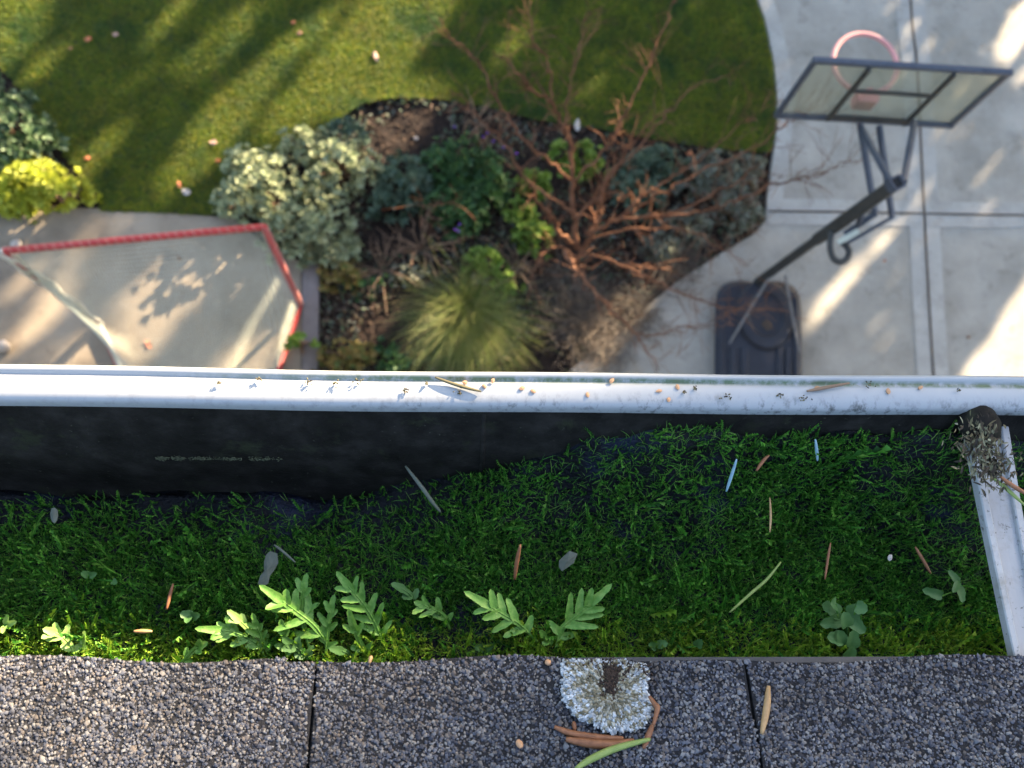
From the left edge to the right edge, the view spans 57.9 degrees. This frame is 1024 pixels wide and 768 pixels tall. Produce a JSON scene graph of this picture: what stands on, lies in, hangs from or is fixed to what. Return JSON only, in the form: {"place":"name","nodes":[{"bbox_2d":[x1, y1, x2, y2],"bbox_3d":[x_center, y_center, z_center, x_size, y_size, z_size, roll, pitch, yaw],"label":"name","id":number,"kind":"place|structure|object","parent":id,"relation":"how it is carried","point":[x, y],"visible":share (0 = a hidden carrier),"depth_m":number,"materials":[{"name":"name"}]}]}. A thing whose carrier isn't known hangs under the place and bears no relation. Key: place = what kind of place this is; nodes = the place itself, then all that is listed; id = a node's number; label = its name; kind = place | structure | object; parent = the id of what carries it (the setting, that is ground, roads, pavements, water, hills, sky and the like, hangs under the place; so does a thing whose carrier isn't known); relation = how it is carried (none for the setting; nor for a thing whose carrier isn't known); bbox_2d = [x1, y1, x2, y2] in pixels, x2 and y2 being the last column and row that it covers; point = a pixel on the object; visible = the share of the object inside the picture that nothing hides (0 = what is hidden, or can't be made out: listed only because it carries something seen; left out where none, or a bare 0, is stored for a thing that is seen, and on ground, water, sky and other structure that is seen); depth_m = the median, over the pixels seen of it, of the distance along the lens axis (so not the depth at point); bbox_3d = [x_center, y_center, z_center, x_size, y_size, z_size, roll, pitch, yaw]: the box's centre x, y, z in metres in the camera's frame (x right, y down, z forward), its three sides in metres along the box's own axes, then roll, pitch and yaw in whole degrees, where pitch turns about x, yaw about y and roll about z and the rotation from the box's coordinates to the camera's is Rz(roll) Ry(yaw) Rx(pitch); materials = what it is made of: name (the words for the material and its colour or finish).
{"place":"outdoors","nodes":[
{"label":"outdoors","id":0,"kind":"place"},
{"bbox_2d":[0,68,98,207],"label":"side bed soil","id":1,"kind":"structure","parent":0,"point":[60,159],"depth_m":8.49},
{"bbox_2d":[0,72,70,182],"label":"shrub","id":2,"kind":"object","parent":1,"relation":"on","point":[14,143],"visible":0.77,"depth_m":8.15,"materials":[{"name":"green plant"}]},
{"bbox_2d":[0,153,102,223],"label":"shrub","id":3,"kind":"object","parent":1,"relation":"on","point":[37,187],"visible":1,"depth_m":8.09,"materials":[{"name":"yellow plant"}]},
{"bbox_2d":[0,207,319,369],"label":"patio","id":4,"kind":"structure","parent":0,"point":[39,325],"depth_m":8.25,"materials":[{"name":"concrete"}]},
{"bbox_2d":[0,340,10,352],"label":"stone","id":5,"kind":"object","parent":4,"relation":"on","point":[5,345],"visible":1,"depth_m":7.99,"materials":[{"name":"white stone"}]},
{"bbox_2d":[10,238,21,246],"bbox_3d":[-4.417,-1.247,8.227,0.091,0.069,0.093,-42,84,-10],"label":"stone","id":6,"kind":"object","parent":4,"relation":"on","point":[16,242],"visible":0.77,"depth_m":8.21,"materials":[{"name":"white stone"}]},
{"bbox_2d":[0,223,303,369],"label":"sports goal","id":7,"kind":"object","parent":4,"relation":"on","point":[11,256],"visible":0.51,"depth_m":6.84,"materials":[{"name":"white fabric"}]},
{"bbox_2d":[0,76,772,371],"bbox_3d":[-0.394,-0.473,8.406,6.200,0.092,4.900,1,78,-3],"label":"mulch bed","id":8,"kind":"object","parent":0,"point":[402,120],"visible":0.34,"depth_m":8.61,"materials":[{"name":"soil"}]},
{"bbox_2d":[209,122,393,276],"bbox_3d":[-1.884,-1.697,8.233,1.693,0.714,1.387,1,78,-3],"label":"shrub","id":9,"kind":"object","parent":8,"relation":"on","point":[235,194],"visible":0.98,"depth_m":8.20,"materials":[{"name":"plant"}]},
{"bbox_2d":[282,330,320,355],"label":"garden plant","id":10,"kind":"object","parent":8,"relation":"on","point":[295,340],"visible":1,"depth_m":7.94,"materials":[{"name":"green plant"}]},
{"bbox_2d":[315,258,367,295],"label":"garden plant","id":11,"kind":"object","parent":8,"relation":"on","point":[349,269],"visible":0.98,"depth_m":8.29,"materials":[{"name":"green plant"}]},
{"bbox_2d":[311,337,381,370],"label":"garden plant","id":12,"kind":"object","parent":8,"relation":"on","point":[354,354],"visible":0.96,"depth_m":8.11,"materials":[{"name":"green plant"}]},
{"bbox_2d":[322,115,371,146],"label":"garden plant","id":13,"kind":"object","parent":8,"relation":"on","point":[347,126],"visible":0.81,"depth_m":8.48,"materials":[{"name":"green plant"}]},
{"bbox_2d":[341,269,392,302],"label":"garden plant","id":14,"kind":"object","parent":8,"relation":"on","point":[364,283],"visible":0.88,"depth_m":8.33,"materials":[{"name":"green plant"}]},
{"bbox_2d":[349,227,423,312],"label":"twiggy shrub","id":15,"kind":"object","parent":8,"relation":"on","point":[378,270],"visible":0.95,"depth_m":8.34,"materials":[{"name":"brown plant"}]},
{"bbox_2d":[374,335,412,371],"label":"garden plant","id":16,"kind":"object","parent":8,"relation":"on","point":[388,352],"visible":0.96,"depth_m":8.15,"materials":[{"name":"green plant"}]},
{"bbox_2d":[363,148,435,227],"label":"garden plant","id":17,"kind":"object","parent":8,"relation":"on","point":[422,180],"visible":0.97,"depth_m":8.41,"materials":[{"name":"green plant"}]},
{"bbox_2d":[376,198,470,277],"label":"twiggy shrub","id":18,"kind":"object","parent":8,"relation":"on","point":[421,247],"visible":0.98,"depth_m":8.41,"materials":[{"name":"plant"}]},
{"bbox_2d":[386,254,491,292],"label":"garden plant","id":19,"kind":"object","parent":8,"relation":"on","point":[416,276],"visible":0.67,"depth_m":8.37,"materials":[{"name":"grey plant"}]},
{"bbox_2d":[418,126,517,240],"bbox_3d":[-0.407,-1.863,8.513,0.935,0.452,1.109,1,78,-3],"label":"garden plant","id":20,"kind":"object","parent":8,"relation":"on","point":[474,183],"visible":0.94,"depth_m":8.44,"materials":[{"name":"green plant"}]},
{"bbox_2d":[379,240,559,371],"bbox_3d":[-0.381,-0.573,8.029,1.745,0.791,1.730,1,78,-3],"label":"grass tuft","id":21,"kind":"object","parent":8,"relation":"on","point":[465,315],"visible":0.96,"depth_m":8.14,"materials":[{"name":"green plant"}]},
{"bbox_2d":[454,86,500,146],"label":"twiggy shrub","id":22,"kind":"object","parent":8,"relation":"on","point":[478,122],"visible":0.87,"depth_m":8.73,"materials":[{"name":"brown plant"}]},
{"bbox_2d":[461,245,510,277],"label":"garden plant","id":23,"kind":"object","parent":8,"relation":"on","point":[498,263],"visible":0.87,"depth_m":8.35,"materials":[{"name":"green plant"}]},
{"bbox_2d":[483,267,526,303],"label":"garden plant","id":24,"kind":"object","parent":8,"relation":"on","point":[501,275],"visible":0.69,"depth_m":8.34,"materials":[{"name":"green plant"}]},
{"bbox_2d":[473,235,548,290],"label":"twiggy shrub","id":25,"kind":"object","parent":8,"relation":"on","point":[514,264],"visible":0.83,"depth_m":8.47,"materials":[{"name":"brown plant"}]},
{"bbox_2d":[500,195,540,233],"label":"garden plant","id":26,"kind":"object","parent":8,"relation":"on","point":[514,216],"visible":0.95,"depth_m":8.44,"materials":[{"name":"green plant"}]},
{"bbox_2d":[509,219,554,262],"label":"garden plant","id":27,"kind":"object","parent":8,"relation":"on","point":[531,225],"visible":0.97,"depth_m":8.41,"materials":[{"name":"green plant"}]},
{"bbox_2d":[512,167,552,202],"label":"garden plant","id":28,"kind":"object","parent":8,"relation":"on","point":[545,178],"visible":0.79,"depth_m":8.53,"materials":[{"name":"green plant"}]},
{"bbox_2d":[504,234,610,332],"bbox_3d":[0.386,-0.945,8.395,1.078,0.310,1.010,1,78,-3],"label":"dry plant","id":29,"kind":"object","parent":8,"relation":"on","point":[550,282],"visible":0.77,"depth_m":8.46,"materials":[{"name":"brown plant"}]},
{"bbox_2d":[541,138,577,174],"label":"garden plant","id":30,"kind":"object","parent":8,"relation":"on","point":[555,146],"visible":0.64,"depth_m":8.61,"materials":[{"name":"green plant"}]},
{"bbox_2d":[557,138,610,182],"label":"garden plant","id":31,"kind":"object","parent":8,"relation":"on","point":[589,151],"visible":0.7,"depth_m":8.61,"materials":[{"name":"green plant"}]},
{"bbox_2d":[526,253,659,370],"bbox_3d":[0.653,-0.618,8.268,1.108,0.466,1.151,-31,82,-9],"label":"dry plant","id":32,"kind":"object","parent":8,"relation":"on","point":[584,311],"visible":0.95,"depth_m":8.33,"materials":[{"name":"brown plant"}]},
{"bbox_2d":[556,289,645,372],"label":"dry plant","id":33,"kind":"object","parent":8,"relation":"on","point":[606,353],"visible":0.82,"depth_m":8.34,"materials":[{"name":"brown plant"}]},
{"bbox_2d":[583,273,681,362],"bbox_3d":[1.084,-0.638,8.354,0.936,0.350,0.981,1,78,-3],"label":"dry plant","id":34,"kind":"object","parent":8,"relation":"on","point":[628,307],"visible":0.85,"depth_m":8.43,"materials":[{"name":"brown plant"}]},
{"bbox_2d":[384,0,886,373],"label":"bare tree","id":35,"kind":"object","parent":8,"relation":"on","point":[573,258],"visible":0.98,"depth_m":7.52,"materials":[{"name":"red plant"}]},
{"bbox_2d":[609,142,690,225],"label":"garden plant","id":36,"kind":"object","parent":8,"relation":"on","point":[650,158],"visible":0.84,"depth_m":8.57,"materials":[{"name":"green plant"}]},
{"bbox_2d":[636,206,713,266],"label":"garden plant","id":37,"kind":"object","parent":8,"relation":"on","point":[700,221],"visible":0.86,"depth_m":8.53,"materials":[{"name":"grey plant"}]},
{"bbox_2d":[610,219,744,309],"bbox_3d":[1.450,-1.111,8.488,1.156,0.327,0.976,-32,82,-9],"label":"dry plant","id":38,"kind":"object","parent":8,"relation":"on","point":[676,267],"visible":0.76,"depth_m":8.55,"materials":[{"name":"brown plant"}]},
{"bbox_2d":[662,148,768,239],"bbox_3d":[1.946,-1.830,8.637,1.026,0.464,0.923,1,78,-3],"label":"garden plant","id":39,"kind":"object","parent":8,"relation":"on","point":[706,181],"visible":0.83,"depth_m":8.59,"materials":[{"name":"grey plant"}]},
{"bbox_2d":[706,209,773,247],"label":"twiggy shrub","id":40,"kind":"object","parent":8,"relation":"on","point":[731,220],"visible":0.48,"depth_m":8.66,"materials":[{"name":"brown plant"}]},
{"bbox_2d":[0,0,778,216],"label":"lawn","id":41,"kind":"structure","parent":0,"point":[375,103],"depth_m":8.81,"materials":[{"name":"plant"}]},
{"bbox_2d":[182,189,190,194],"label":"fallen leaf","id":42,"kind":"object","parent":41,"relation":"on","point":[186,191],"visible":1,"depth_m":8.42,"materials":[{"name":"white plant"}]},
{"bbox_2d":[373,51,377,61],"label":"fallen leaf","id":43,"kind":"object","parent":41,"relation":"on","point":[375,55],"visible":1,"depth_m":8.80,"materials":[{"name":"beige plant"}]},
{"bbox_2d":[574,119,579,130],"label":"fallen leaf","id":44,"kind":"object","parent":41,"relation":"on","point":[577,125],"visible":1,"depth_m":8.80,"materials":[{"name":"white plant"}]},
{"bbox_2d":[570,0,1023,375],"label":"driveway","id":45,"kind":"structure","parent":0,"point":[937,288],"depth_m":8.84,"materials":[{"name":"concrete"}]},
{"bbox_2d":[714,31,1013,374],"bbox_3d":[2.424,-1.240,7.404,1.348,2.470,2.772,21,78,1],"label":"basketball hoop","id":46,"kind":"object","parent":45,"relation":"on","point":[743,348],"visible":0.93,"depth_m":7.14,"materials":[{"name":"metal"}]},
{"label":"ground","id":47,"kind":"structure","parent":0,"visible":0},
{"bbox_2d":[0,653,1023,767],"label":"house","id":48,"kind":"structure","parent":47,"relation":"on","point":[958,710],"depth_m":0.33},
{"bbox_2d":[368,656,372,663],"bbox_3d":[-0.052,0.101,0.338,0.002,0.002,0.003,1,78,-3],"label":"straw bit","id":49,"kind":"object","parent":48,"relation":"on","point":[370,658],"visible":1,"depth_m":0.34,"materials":[{"name":"beige plant"}]},
{"bbox_2d":[0,364,1023,655],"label":"rain gutter","id":50,"kind":"object","parent":48,"relation":"attached to","point":[90,430],"visible":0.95,"depth_m":0.38,"materials":[{"name":"white metal"}]},
{"bbox_2d":[0,615,16,632],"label":"seedling","id":51,"kind":"object","parent":50,"relation":"in","point":[8,622],"visible":1,"depth_m":0.38,"materials":[{"name":"green plant"}]},
{"bbox_2d":[435,376,480,391],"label":"twig","id":52,"kind":"object","parent":50,"relation":"on","point":[457,385],"visible":1,"depth_m":0.37,"materials":[{"name":"beige wood"}]},
{"bbox_2d":[474,639,507,653],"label":"seedling","id":53,"kind":"object","parent":50,"relation":"in","point":[477,648],"visible":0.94,"depth_m":0.39,"materials":[{"name":"green plant"}]},
{"bbox_2d":[0,419,1023,662],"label":"gutter moss","id":54,"kind":"object","parent":50,"relation":"in","point":[184,593],"visible":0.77,"depth_m":0.40,"materials":[{"name":"green plant"}]},
{"bbox_2d":[50,507,57,522],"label":"dead leaf","id":55,"kind":"object","parent":54,"relation":"on","point":[54,514],"visible":1,"depth_m":0.38,"materials":[{"name":"grey plant"}]},
{"bbox_2d":[41,622,86,655],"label":"fern","id":56,"kind":"object","parent":54,"relation":"on","point":[53,632],"visible":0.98,"depth_m":0.38,"materials":[{"name":"green plant"}]},
{"bbox_2d":[133,629,151,633],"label":"conifer needle","id":57,"kind":"object","parent":54,"relation":"on","point":[142,631],"visible":1,"depth_m":0.37,"materials":[{"name":"beige plant"}]},
{"bbox_2d":[166,584,173,609],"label":"conifer needle","id":58,"kind":"object","parent":54,"relation":"on","point":[169,596],"visible":1,"depth_m":0.38,"materials":[{"name":"brown plant"}]},
{"bbox_2d":[179,639,207,662],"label":"fern","id":59,"kind":"object","parent":54,"relation":"on","point":[199,646],"visible":0.93,"depth_m":0.39,"materials":[{"name":"green plant"}]},
{"bbox_2d":[195,610,271,657],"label":"fern","id":60,"kind":"object","parent":54,"relation":"on","point":[220,631],"visible":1,"depth_m":0.39,"materials":[{"name":"green plant"}]},
{"bbox_2d":[258,551,277,584],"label":"dead leaf","id":61,"kind":"object","parent":54,"relation":"on","point":[271,562],"visible":1,"depth_m":0.39,"materials":[{"name":"grey plant"}]},
{"bbox_2d":[274,544,294,561],"bbox_3d":[-0.096,0.071,0.390,0.010,0.001,0.008,1,78,-3],"label":"conifer needle","id":62,"kind":"object","parent":54,"relation":"on","point":[284,553],"visible":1,"depth_m":0.39,"materials":[{"name":"grey plant"}]},
{"bbox_2d":[259,573,337,660],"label":"fern","id":63,"kind":"object","parent":54,"relation":"on","point":[302,608],"visible":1,"depth_m":0.39,"materials":[{"name":"green plant"}]},
{"bbox_2d":[329,571,391,660],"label":"fern","id":64,"kind":"object","parent":54,"relation":"on","point":[352,627],"visible":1,"depth_m":0.39,"materials":[{"name":"green plant"}]},
{"bbox_2d":[391,582,418,600],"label":"fern","id":65,"kind":"object","parent":54,"relation":"on","point":[408,594],"visible":1,"depth_m":0.39,"materials":[{"name":"green plant"}]},
{"bbox_2d":[404,465,440,511],"bbox_3d":[-0.038,0.044,0.391,0.002,0.007,0.025,-35,83,-10],"label":"conifer needle","id":66,"kind":"object","parent":54,"relation":"on","point":[425,492],"visible":1,"depth_m":0.39,"materials":[{"name":"grey plant"}]},
{"bbox_2d":[412,595,453,628],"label":"fern","id":67,"kind":"object","parent":54,"relation":"on","point":[423,604],"visible":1,"depth_m":0.39,"materials":[{"name":"green plant"}]},
{"bbox_2d":[464,589,537,642],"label":"fern","id":68,"kind":"object","parent":54,"relation":"on","point":[498,609],"visible":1,"depth_m":0.38,"materials":[{"name":"green plant"}]},
{"bbox_2d":[0,421,1023,663],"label":"moss threads","id":69,"kind":"object","parent":54,"relation":"on","point":[548,551],"visible":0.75,"depth_m":0.40,"materials":[{"name":"green plant"}]},
{"bbox_2d":[513,544,520,579],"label":"conifer needle","id":70,"kind":"object","parent":54,"relation":"on","point":[517,559],"visible":1,"depth_m":0.39,"materials":[{"name":"brown plant"}]},
{"bbox_2d":[559,551,576,570],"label":"dead leaf","id":71,"kind":"object","parent":54,"relation":"on","point":[567,560],"visible":1,"depth_m":0.39,"materials":[{"name":"grey plant"}]},
{"bbox_2d":[539,584,611,649],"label":"fern","id":72,"kind":"object","parent":54,"relation":"on","point":[589,610],"visible":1,"depth_m":0.39,"materials":[{"name":"green plant"}]},
{"bbox_2d":[729,562,780,612],"bbox_3d":[0.102,0.085,0.385,0.031,0.001,0.002,-41,84,-10],"label":"conifer needle","id":73,"kind":"object","parent":54,"relation":"on","point":[760,585],"visible":1,"depth_m":0.38,"materials":[{"name":"green plant"}]},
{"bbox_2d":[756,455,769,470],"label":"conifer needle","id":74,"kind":"object","parent":54,"relation":"on","point":[763,460],"visible":1,"depth_m":0.39,"materials":[{"name":"brown plant"}]},
{"bbox_2d":[769,497,771,531],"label":"conifer needle","id":75,"kind":"object","parent":54,"relation":"on","point":[770,517],"visible":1,"depth_m":0.39,"materials":[{"name":"beige plant"}]},
{"bbox_2d":[815,439,818,460],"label":"conifer needle","id":76,"kind":"object","parent":54,"relation":"on","point":[816,450],"visible":1,"depth_m":0.38,"materials":[{"name":"plant"}]},
{"bbox_2d":[824,543,830,579],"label":"conifer needle","id":77,"kind":"object","parent":54,"relation":"on","point":[827,559],"visible":1,"depth_m":0.39,"materials":[{"name":"brown plant"}]},
{"bbox_2d":[914,546,930,573],"bbox_3d":[0.176,0.075,0.396,0.006,0.001,0.012,1,78,-3],"label":"conifer needle","id":78,"kind":"object","parent":54,"relation":"on","point":[922,558],"visible":1,"depth_m":0.40,"materials":[{"name":"brown plant"}]},
{"bbox_2d":[0,427,1023,664],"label":"gutter silt","id":79,"kind":"object","parent":50,"relation":"in","point":[166,500],"visible":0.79,"depth_m":0.41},
{"bbox_2d":[81,571,116,584],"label":"seedling","id":80,"kind":"object","parent":79,"relation":"on","point":[88,574],"visible":1,"depth_m":0.39,"materials":[{"name":"green plant"}]},
{"bbox_2d":[180,610,199,622],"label":"seedling","id":81,"kind":"object","parent":79,"relation":"on","point":[189,616],"visible":1,"depth_m":0.39,"materials":[{"name":"green plant"}]},
{"bbox_2d":[648,639,702,650],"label":"seedling","id":82,"kind":"object","parent":79,"relation":"on","point":[698,643],"visible":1,"depth_m":0.39,"materials":[{"name":"green plant"}]},
{"bbox_2d":[726,459,736,491],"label":"conifer needle","id":83,"kind":"object","parent":79,"relation":"on","point":[731,475],"visible":1,"depth_m":0.39,"materials":[{"name":"plant"}]},
{"bbox_2d":[820,597,867,656],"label":"seedling","id":84,"kind":"object","parent":79,"relation":"on","point":[844,620],"visible":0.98,"depth_m":0.39,"materials":[{"name":"green plant"}]},
{"bbox_2d":[922,570,965,602],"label":"seedling","id":85,"kind":"object","parent":79,"relation":"on","point":[937,594],"visible":1,"depth_m":0.40,"materials":[{"name":"green plant"}]},
{"bbox_2d":[806,382,849,391],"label":"twig","id":86,"kind":"object","parent":50,"relation":"on","point":[825,387],"visible":1,"depth_m":0.38,"materials":[{"name":"brown wood"}]},
{"bbox_2d":[941,410,1022,496],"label":"debris clump","id":87,"kind":"object","parent":50,"relation":"on","point":[992,467],"visible":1,"depth_m":0.37,"materials":[{"name":"grey plant"}]},
{"bbox_2d":[994,478,1023,505],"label":"conifer needle","id":88,"kind":"object","parent":50,"relation":"on","point":[1013,495],"visible":1,"depth_m":0.37,"materials":[{"name":"green plant"}]},
{"bbox_2d":[1000,476,1023,493],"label":"conifer needle","id":89,"kind":"object","parent":50,"relation":"on","point":[1014,486],"visible":1,"depth_m":0.37,"materials":[{"name":"brown plant"}]},
{"bbox_2d":[516,739,522,748],"bbox_3d":[0.003,0.127,0.325,0.003,0.002,0.003,1,78,-3],"label":"bud scale","id":90,"kind":"object","parent":48,"relation":"on","point":[519,743],"visible":1,"depth_m":0.32,"materials":[{"name":"plant"}]},
{"bbox_2d":[545,659,550,664],"bbox_3d":[0.013,0.103,0.341,0.002,0.002,0.002,1,78,-3],"label":"seed","id":91,"kind":"object","parent":48,"relation":"on","point":[547,661],"visible":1,"depth_m":0.34,"materials":[{"name":"beige plant"}]},
{"bbox_2d":[572,721,576,729],"bbox_3d":[0.022,0.122,0.330,0.002,0.002,0.003,1,78,-3],"label":"scale","id":92,"kind":"object","parent":48,"relation":"on","point":[574,726],"visible":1,"depth_m":0.33,"materials":[{"name":"brown plant"}]},
{"bbox_2d":[554,725,623,739],"bbox_3d":[0.027,0.124,0.328,0.025,0.003,0.005,1,78,-3],"label":"conifer needle","id":93,"kind":"object","parent":48,"relation":"on","point":[570,732],"visible":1,"depth_m":0.33,"materials":[{"name":"brown plant"}]},
{"bbox_2d":[566,737,633,749],"bbox_3d":[0.031,0.127,0.326,0.024,0.004,0.004,1,78,-3],"label":"conifer needle","id":94,"kind":"object","parent":48,"relation":"on","point":[601,744],"visible":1,"depth_m":0.33,"materials":[{"name":"brown plant"}]},
{"bbox_2d":[560,656,660,735],"bbox_3d":[0.036,0.113,0.335,0.038,0.012,0.026,1,78,-3],"label":"lichen","id":95,"kind":"object","parent":48,"relation":"on","point":[608,696],"visible":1,"depth_m":0.33,"materials":[{"name":"grey plant"}]},
{"bbox_2d":[575,737,650,767],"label":"conifer needle","id":96,"kind":"object","parent":48,"relation":"on","point":[598,755],"visible":1,"depth_m":0.32,"materials":[{"name":"green plant"}]},
{"bbox_2d":[642,723,653,748],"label":"conifer needle","id":97,"kind":"object","parent":48,"relation":"on","point":[649,733],"visible":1,"depth_m":0.33,"materials":[{"name":"brown plant"}]},
{"bbox_2d":[648,695,659,725],"bbox_3d":[0.051,0.117,0.331,0.004,0.004,0.010,1,78,-3],"label":"conifer needle","id":98,"kind":"object","parent":48,"relation":"on","point":[655,704],"visible":1,"depth_m":0.33,"materials":[{"name":"brown plant"}]},
{"bbox_2d":[760,686,770,734],"bbox_3d":[0.092,0.118,0.336,0.007,0.007,0.016,1,78,-3],"label":"conifer needle","id":99,"kind":"object","parent":48,"relation":"on","point":[766,709],"visible":1,"depth_m":0.34,"materials":[{"name":"beige plant"}]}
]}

